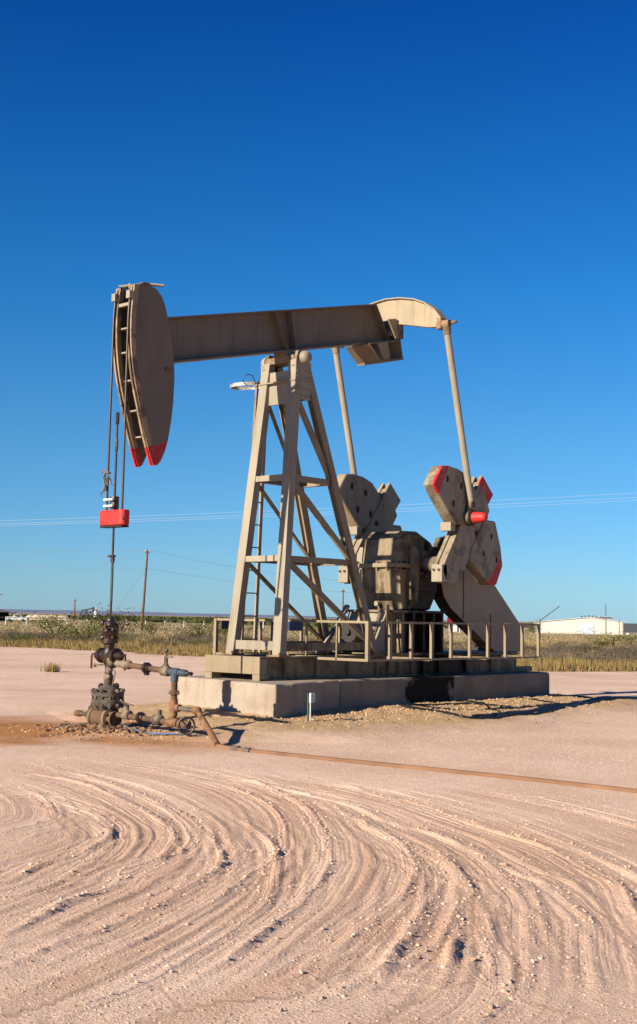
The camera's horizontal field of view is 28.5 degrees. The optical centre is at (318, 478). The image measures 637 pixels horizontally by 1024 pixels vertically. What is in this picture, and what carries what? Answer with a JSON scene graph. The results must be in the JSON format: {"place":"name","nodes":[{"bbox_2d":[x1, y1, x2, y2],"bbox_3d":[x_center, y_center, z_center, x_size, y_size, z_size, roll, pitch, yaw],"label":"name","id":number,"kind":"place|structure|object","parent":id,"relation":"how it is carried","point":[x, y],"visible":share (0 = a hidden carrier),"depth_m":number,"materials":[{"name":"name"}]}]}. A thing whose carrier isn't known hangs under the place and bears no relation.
{"place":"outdoors","nodes":[
{"label":"outdoors","id":0,"kind":"place"},
{"bbox_2d":[0,609,337,618],"bbox_3d":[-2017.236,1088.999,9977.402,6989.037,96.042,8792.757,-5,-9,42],"label":"hills","id":1,"kind":"structure","parent":0,"point":[113,612],"depth_m":10255.10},
{"bbox_2d":[8,493,626,520],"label":"power line","id":2,"kind":"object","parent":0,"point":[320,508],"visible":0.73,"depth_m":155.52,"materials":[{"name":"metal"}]},
{"bbox_2d":[1,500,634,525],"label":"power line","id":3,"kind":"object","parent":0,"point":[323,514],"visible":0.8,"depth_m":155.44,"materials":[{"name":"metal"}]},
{"bbox_2d":[0,613,636,1023],"bbox_3d":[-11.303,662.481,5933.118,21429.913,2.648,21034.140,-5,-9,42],"label":"ground","id":4,"kind":"structure","parent":0,"point":[60,695],"depth_m":9.14,"materials":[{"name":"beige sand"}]},
{"bbox_2d":[0,609,15,620],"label":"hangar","id":5,"kind":"structure","parent":4,"relation":"on","point":[4,614],"depth_m":335.46,"materials":[{"name":"metal"}]},
{"bbox_2d":[2,628,28,635],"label":"sage bush","id":6,"kind":"object","parent":4,"relation":"on","point":[16,631],"visible":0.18,"depth_m":77.64,"materials":[{"name":"green plant"}]},
{"bbox_2d":[0,630,33,638],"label":"sage bush","id":7,"kind":"object","parent":4,"relation":"on","point":[9,633],"visible":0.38,"depth_m":71.26,"materials":[{"name":"green plant"}]},
{"bbox_2d":[7,614,28,621],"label":"pickup truck","id":8,"kind":"object","parent":4,"relation":"on","point":[17,615],"visible":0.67,"depth_m":308.37,"materials":[{"name":"white paint"}]},
{"bbox_2d":[0,632,39,642],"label":"creosote bush","id":9,"kind":"object","parent":4,"relation":"on","point":[17,638],"visible":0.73,"depth_m":68.33,"materials":[{"name":"green plant"}]},
{"bbox_2d":[6,629,44,636],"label":"sage bush","id":10,"kind":"object","parent":4,"relation":"on","point":[26,632],"visible":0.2,"depth_m":76.62,"materials":[{"name":"green plant"}]},
{"bbox_2d":[19,630,59,639],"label":"sage bush","id":11,"kind":"object","parent":4,"relation":"on","point":[42,634],"visible":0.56,"depth_m":73.73,"materials":[{"name":"green plant"}]},
{"bbox_2d":[26,614,70,619],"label":"sand pile","id":12,"kind":"object","parent":4,"relation":"on","point":[37,616],"visible":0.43,"depth_m":414.67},
{"bbox_2d":[40,661,64,671],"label":"grass clump","id":13,"kind":"object","parent":4,"relation":"on","point":[55,667],"visible":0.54,"depth_m":37.68,"materials":[{"name":"yellow plant"}]},
{"bbox_2d":[1,608,114,636],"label":"creosote bush","id":14,"kind":"object","parent":4,"relation":"on","point":[54,622],"visible":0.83,"depth_m":92.08,"materials":[{"name":"green plant"}]},
{"bbox_2d":[39,635,91,641],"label":"sage bush","id":15,"kind":"object","parent":4,"relation":"on","point":[63,638],"visible":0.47,"depth_m":70.73,"materials":[{"name":"green plant"}]},
{"bbox_2d":[49,620,103,640],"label":"creosote bush","id":16,"kind":"object","parent":4,"relation":"on","point":[77,633],"visible":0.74,"depth_m":72.94,"materials":[{"name":"green plant"}]},
{"bbox_2d":[79,607,94,617],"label":"pump jack","id":17,"kind":"object","parent":4,"relation":"on","point":[93,609],"visible":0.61,"depth_m":508.35,"materials":[{"name":"metal"}]},
{"bbox_2d":[33,721,153,737],"bbox_3d":[-3.455,3.794,19.174,1.810,0.149,2.678,2,-6,-11],"label":"oily debris","id":18,"kind":"object","parent":4,"relation":"on","point":[103,727],"visible":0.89,"depth_m":18.76,"materials":[{"name":"brown soil"}]},
{"bbox_2d":[74,618,125,726],"bbox_3d":[-3.361,3.104,19.381,1.198,1.900,0.523,-5,-9,42],"label":"wellhead","id":19,"kind":"object","parent":4,"relation":"on","point":[106,704],"visible":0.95,"depth_m":19.16,"materials":[{"name":"metal"}]},
{"bbox_2d":[82,603,151,638],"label":"creosote bush","id":20,"kind":"object","parent":4,"relation":"on","point":[115,618],"visible":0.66,"depth_m":90.49,"materials":[{"name":"green plant"}]},
{"bbox_2d":[98,631,147,638],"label":"sage bush","id":21,"kind":"object","parent":4,"relation":"on","point":[133,635],"visible":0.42,"depth_m":83.63,"materials":[{"name":"green plant"}]},
{"bbox_2d":[97,636,151,642],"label":"creosote bush","id":22,"kind":"object","parent":4,"relation":"on","point":[124,638],"visible":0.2,"depth_m":70.19,"materials":[{"name":"green plant"}]},
{"bbox_2d":[127,636,151,647],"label":"grass clump","id":23,"kind":"object","parent":4,"relation":"on","point":[142,640],"visible":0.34,"depth_m":63.11,"materials":[{"name":"plant"}]},
{"bbox_2d":[140,550,149,629],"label":"utility pole","id":24,"kind":"object","parent":4,"relation":"on","point":[144,591],"visible":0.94,"depth_m":147.93,"materials":[{"name":"brown wood"}]},
{"bbox_2d":[131,615,168,636],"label":"creosote bush","id":25,"kind":"object","parent":4,"relation":"on","point":[150,626],"visible":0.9,"depth_m":106.14,"materials":[{"name":"green plant"}]},
{"bbox_2d":[140,637,161,645],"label":"sage bush","id":26,"kind":"object","parent":4,"relation":"on","point":[147,640],"visible":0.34,"depth_m":64.78,"materials":[{"name":"green plant"}]},
{"bbox_2d":[149,633,167,643],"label":"grass clump","id":27,"kind":"object","parent":4,"relation":"on","point":[161,638],"visible":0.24,"depth_m":73.03,"materials":[{"name":"plant"}]},
{"bbox_2d":[123,725,198,734],"bbox_3d":[-2.421,3.708,18.397,1.737,0.066,0.254,-5,-9,43],"label":"plastic film","id":28,"kind":"object","parent":4,"relation":"on","point":[152,733],"visible":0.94,"depth_m":18.21,"materials":[{"name":"white plastic"}]},
{"bbox_2d":[106,648,219,745],"bbox_3d":[-2.156,3.099,18.134,0.456,1.263,3.056,6,-8,-39],"label":"flowline","id":29,"kind":"object","parent":4,"relation":"on","point":[157,718],"visible":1,"depth_m":18.21,"materials":[{"name":"metal"}]},
{"bbox_2d":[144,633,196,641],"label":"sage bush","id":30,"kind":"object","parent":4,"relation":"on","point":[178,637],"visible":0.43,"depth_m":73.58,"materials":[{"name":"green plant"}]},
{"bbox_2d":[161,637,180,646],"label":"grass clump","id":31,"kind":"object","parent":4,"relation":"on","point":[169,642],"visible":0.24,"depth_m":62.05,"materials":[{"name":"plant"}]},
{"bbox_2d":[173,636,211,646],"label":"sage bush","id":32,"kind":"object","parent":4,"relation":"on","point":[194,640],"visible":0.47,"depth_m":69.58,"materials":[{"name":"green plant"}]},
{"bbox_2d":[172,636,212,645],"bbox_3d":[-6.359,8.516,64.555,1.727,0.798,3.176,-1,-7,18],"label":"creosote bush","id":33,"kind":"object","parent":4,"relation":"on","point":[207,641],"visible":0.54,"depth_m":64.70,"materials":[{"name":"green plant"}]},
{"bbox_2d":[178,637,209,643],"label":"sage bush","id":34,"kind":"object","parent":4,"relation":"on","point":[181,641],"visible":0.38,"depth_m":69.97,"materials":[{"name":"green plant"}]},
{"bbox_2d":[189,633,226,642],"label":"sage bush","id":35,"kind":"object","parent":4,"relation":"on","point":[211,637],"visible":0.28,"depth_m":75.98,"materials":[{"name":"green plant"}]},
{"bbox_2d":[162,615,262,639],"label":"creosote bush","id":36,"kind":"object","parent":4,"relation":"on","point":[199,629],"visible":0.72,"depth_m":83.02,"materials":[{"name":"green plant"}]},
{"bbox_2d":[195,621,245,635],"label":"creosote bush","id":37,"kind":"object","parent":4,"relation":"on","point":[224,631],"visible":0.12,"depth_m":98.44,"materials":[{"name":"green plant"}]},
{"bbox_2d":[9,614,448,627],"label":"scrubland","id":38,"kind":"structure","parent":4,"relation":"on","point":[172,619],"depth_m":493.45,"materials":[{"name":"green plant"}]},
{"bbox_2d":[178,675,339,717],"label":"concrete block","id":39,"kind":"structure","parent":4,"relation":"on","point":[280,699],"depth_m":20.71,"materials":[{"name":"beige concrete"}]},
{"bbox_2d":[113,282,539,680],"bbox_3d":[0.523,-0.017,23.726,3.785,7.410,10.979,-5,-9,42],"label":"pump jack","id":40,"kind":"object","parent":39,"relation":"on","point":[397,578],"visible":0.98,"depth_m":23.04,"materials":[{"name":"beige paint"}]},
{"bbox_2d":[100,290,133,617],"bbox_3d":[-3.167,-0.365,19.623,0.649,5.256,0.230,-5,-9,42],"label":"rod hanger","id":41,"kind":"object","parent":40,"relation":"hanging from","point":[115,517],"visible":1,"depth_m":19.58,"materials":[{"name":"metal"}]},
{"bbox_2d":[100,469,113,497],"bbox_3d":[-3.321,0.078,19.716,0.265,0.454,0.132,-1,-7,17],"label":"rag","id":42,"kind":"object","parent":41,"relation":"attached to","point":[104,479],"visible":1,"depth_m":19.71,"materials":[{"name":"grey fabric"}]},
{"bbox_2d":[0,617,536,632],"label":"pipe fence","id":43,"kind":"object","parent":4,"relation":"on","point":[154,619],"visible":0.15,"depth_m":180.22,"materials":[{"name":"white metal"}]},
{"bbox_2d":[287,634,313,640],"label":"sage bush","id":44,"kind":"object","parent":4,"relation":"on","point":[311,637],"visible":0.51,"depth_m":84.08,"materials":[{"name":"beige plant"}]},
{"bbox_2d":[307,693,314,720],"bbox_3d":[-0.122,3.622,19.622,0.090,0.530,0.100,-5,-9,42],"label":"marker stake","id":45,"kind":"object","parent":4,"relation":"on","point":[310,698],"visible":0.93,"depth_m":19.62,"materials":[{"name":"white"}]},
{"bbox_2d":[291,619,341,639],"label":"creosote bush","id":46,"kind":"object","parent":4,"relation":"on","point":[329,628],"visible":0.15,"depth_m":93.95,"materials":[{"name":"green plant"}]},
{"bbox_2d":[0,620,636,645],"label":"grass","id":47,"kind":"structure","parent":4,"relation":"on","point":[268,628],"depth_m":148.98,"materials":[{"name":"green plant"}]},
{"bbox_2d":[0,631,636,666],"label":"grass","id":48,"kind":"structure","parent":4,"relation":"on","point":[293,639],"depth_m":85.52,"materials":[{"name":"plant"}]},
{"bbox_2d":[9,693,631,742],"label":"clods","id":49,"kind":"object","parent":4,"relation":"on","point":[356,713],"visible":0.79,"depth_m":21.00,"materials":[{"name":"brown soil"}]},
{"bbox_2d":[341,590,345,624],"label":"utility pole","id":50,"kind":"object","parent":4,"relation":"on","point":[343,591],"visible":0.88,"depth_m":298.48,"materials":[{"name":"white wood"}]},
{"bbox_2d":[214,744,636,792],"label":"ground pipe","id":51,"kind":"object","parent":4,"relation":"on","point":[466,772],"visible":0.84,"depth_m":14.56,"materials":[{"name":"brown metal"}]},
{"bbox_2d":[326,671,549,708],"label":"concrete block","id":52,"kind":"structure","parent":4,"relation":"on","point":[368,691],"depth_m":23.74,"materials":[{"name":"concrete"}]},
{"bbox_2d":[403,702,500,711],"bbox_3d":[2.470,4.208,23.255,1.799,0.109,1.597,0,-6,7],"label":"cable","id":53,"kind":"object","parent":4,"relation":"on","point":[454,704],"visible":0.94,"depth_m":23.02,"materials":[{"name":"black rubber"}]},
{"bbox_2d":[447,617,462,631],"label":"shed","id":54,"kind":"structure","parent":4,"relation":"on","point":[455,627],"depth_m":207.31,"materials":[{"name":"white paint"}]},
{"bbox_2d":[453,638,475,649],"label":"sage bush","id":55,"kind":"object","parent":4,"relation":"on","point":[459,644],"visible":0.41,"depth_m":69.66,"materials":[{"name":"beige plant"}]},
{"bbox_2d":[406,696,613,717],"bbox_3d":[6.726,4.687,26.271,13.474,0.234,1.735,7,-9,-43],"label":"cable","id":56,"kind":"object","parent":4,"relation":"on","point":[464,716],"visible":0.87,"depth_m":22.84,"materials":[{"name":"black rubber"}]},
{"bbox_2d":[397,697,635,718],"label":"cable","id":57,"kind":"object","parent":4,"relation":"on","point":[472,717],"visible":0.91,"depth_m":22.23,"materials":[{"name":"black rubber"}]},
{"bbox_2d":[524,623,533,632],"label":"farm building","id":58,"kind":"structure","parent":4,"relation":"on","point":[526,629],"depth_m":411.46,"materials":[{"name":"grey metal"}]},
{"bbox_2d":[518,646,546,654],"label":"sage bush","id":59,"kind":"object","parent":4,"relation":"on","point":[531,648],"visible":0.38,"depth_m":64.20,"materials":[{"name":"green plant"}]},
{"bbox_2d":[516,654,549,661],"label":"sage bush","id":60,"kind":"object","parent":4,"relation":"on","point":[533,659],"visible":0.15,"depth_m":50.19,"materials":[{"name":"green plant"}]},
{"bbox_2d":[527,619,542,632],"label":"mesquite bush","id":61,"kind":"object","parent":4,"relation":"on","point":[530,627],"visible":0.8,"depth_m":322.50,"materials":[{"name":"green plant"}]},
{"bbox_2d":[517,648,567,659],"bbox_3d":[9.250,7.371,51.816,3.039,0.782,3.360,-3,-7,30],"label":"sage bush","id":62,"kind":"object","parent":4,"relation":"on","point":[549,653],"visible":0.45,"depth_m":52.04,"materials":[{"name":"green plant"}]},
{"bbox_2d":[524,642,560,652],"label":"sage bush","id":63,"kind":"object","parent":4,"relation":"on","point":[529,647],"visible":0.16,"depth_m":67.11,"materials":[{"name":"green plant"}]},
{"bbox_2d":[472,696,616,715],"bbox_3d":[6.947,4.710,26.403,13.292,0.224,1.651,7,-9,-42],"label":"cable","id":64,"kind":"object","parent":4,"relation":"on","point":[539,712],"visible":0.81,"depth_m":22.93,"materials":[{"name":"black rubber"}]},
{"bbox_2d":[480,697,616,716],"bbox_3d":[6.936,4.706,26.324,13.120,0.214,1.545,7,-9,-44],"label":"cable","id":65,"kind":"object","parent":4,"relation":"on","point":[561,705],"visible":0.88,"depth_m":24.80,"materials":[{"name":"black rubber"}]},
{"bbox_2d":[526,650,570,659],"bbox_3d":[10.591,8.155,57.695,2.900,0.546,2.156,1,-6,-2],"label":"sage bush","id":66,"kind":"object","parent":4,"relation":"on","point":[554,652],"visible":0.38,"depth_m":57.37,"materials":[{"name":"green plant"}]},
{"bbox_2d":[539,606,559,639],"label":"boom post","id":67,"kind":"object","parent":4,"relation":"on","point":[544,617],"visible":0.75,"depth_m":117.45,"materials":[{"name":"metal"}]},
{"bbox_2d":[527,646,575,656],"bbox_3d":[12.034,8.813,63.588,2.962,0.616,2.202,0,-6,6],"label":"sage bush","id":68,"kind":"object","parent":4,"relation":"on","point":[551,649],"visible":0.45,"depth_m":63.49,"materials":[{"name":"green plant"}]},
{"bbox_2d":[546,641,573,648],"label":"sage bush","id":69,"kind":"object","parent":4,"relation":"on","point":[559,646],"visible":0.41,"depth_m":69.08,"materials":[{"name":"green plant"}]},
{"bbox_2d":[545,647,575,656],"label":"sage bush","id":70,"kind":"object","parent":4,"relation":"on","point":[556,650],"visible":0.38,"depth_m":63.60,"materials":[{"name":"green plant"}]},
{"bbox_2d":[553,641,574,652],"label":"sage bush","id":71,"kind":"object","parent":4,"relation":"on","point":[562,647],"visible":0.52,"depth_m":68.11,"materials":[{"name":"green plant"}]},
{"bbox_2d":[549,694,596,698],"bbox_3d":[5.394,4.573,26.247,1.085,0.086,0.367,-1,-7,20],"label":"cable","id":72,"kind":"object","parent":4,"relation":"on","point":[571,695],"visible":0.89,"depth_m":26.33,"materials":[{"name":"black rubber"}]},
{"bbox_2d":[551,654,602,662],"bbox_3d":[10.597,7.323,50.636,2.100,0.641,1.899,-3,-7,31],"label":"sage bush","id":73,"kind":"object","parent":4,"relation":"on","point":[580,657],"visible":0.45,"depth_m":50.44,"materials":[{"name":"green plant"}]},
{"bbox_2d":[527,628,636,647],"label":"creosote bush","id":74,"kind":"object","parent":4,"relation":"on","point":[613,640],"visible":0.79,"depth_m":80.95,"materials":[{"name":"green plant"}]},
{"bbox_2d":[534,615,636,634],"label":"warehouse","id":75,"kind":"structure","parent":4,"relation":"on","point":[570,626],"depth_m":389.31,"materials":[{"name":"white metal"}]},
{"bbox_2d":[580,624,593,633],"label":"door","id":76,"kind":"structure","parent":75,"relation":"in","point":[585,626],"depth_m":389.10,"materials":[{"name":"white metal"}]},
{"bbox_2d":[570,643,608,651],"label":"sage bush","id":77,"kind":"object","parent":4,"relation":"on","point":[583,646],"visible":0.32,"depth_m":68.54,"materials":[{"name":"green plant"}]},
{"bbox_2d":[565,647,617,657],"bbox_3d":[11.803,7.696,54.784,2.640,0.892,2.919,-4,-8,37],"label":"sage bush","id":78,"kind":"object","parent":4,"relation":"on","point":[581,651],"visible":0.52,"depth_m":54.53,"materials":[{"name":"green plant"}]},
{"bbox_2d":[568,650,625,662],"bbox_3d":[11.153,7.315,50.825,2.148,0.721,3.392,-3,-8,35],"label":"sage bush","id":79,"kind":"object","parent":4,"relation":"on","point":[606,658],"visible":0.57,"depth_m":50.69,"materials":[{"name":"green plant"}]},
{"bbox_2d":[577,645,629,653],"bbox_3d":[14.562,8.759,63.437,3.465,0.801,3.134,1,-6,-4],"label":"sage bush","id":80,"kind":"object","parent":4,"relation":"on","point":[601,647],"visible":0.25,"depth_m":63.17,"materials":[{"name":"green plant"}]},
{"bbox_2d":[599,603,612,634],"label":"utility pole","id":81,"kind":"object","parent":4,"relation":"on","point":[605,617],"visible":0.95,"depth_m":222.80,"materials":[{"name":"brown wood"}]},
{"bbox_2d":[595,639,620,646],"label":"creosote bush","id":82,"kind":"object","parent":4,"relation":"on","point":[605,643],"visible":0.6,"depth_m":80.98,"materials":[{"name":"green plant"}]},
{"bbox_2d":[590,649,636,660],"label":"sage bush","id":83,"kind":"object","parent":4,"relation":"on","point":[618,653],"visible":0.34,"depth_m":55.72,"materials":[{"name":"green plant"}]},
{"bbox_2d":[605,643,631,649],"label":"sage bush","id":84,"kind":"object","parent":4,"relation":"on","point":[612,646],"visible":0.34,"depth_m":72.11,"materials":[{"name":"green plant"}]},
{"bbox_2d":[611,648,636,659],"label":"sage bush","id":85,"kind":"object","parent":4,"relation":"on","point":[624,652],"visible":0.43,"depth_m":59.23,"materials":[{"name":"green plant"}]},
{"bbox_2d":[615,656,636,663],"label":"sage bush","id":86,"kind":"object","parent":4,"relation":"on","point":[634,658],"visible":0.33,"depth_m":50.82,"materials":[{"name":"green plant"}]},
{"bbox_2d":[0,637,636,671],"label":"grass","id":87,"kind":"structure","parent":0,"point":[575,667],"depth_m":56.41,"materials":[{"name":"plant"}]},
{"bbox_2d":[0,0,636,623],"label":"sky","id":88,"kind":"structure","parent":0,"point":[475,161],"materials":[{"name":"blue"}]},
{"bbox_2d":[8,497,635,523],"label":"power line","id":89,"kind":"object","parent":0,"point":[268,514],"visible":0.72,"depth_m":155.46,"materials":[{"name":"metal"}]}
]}

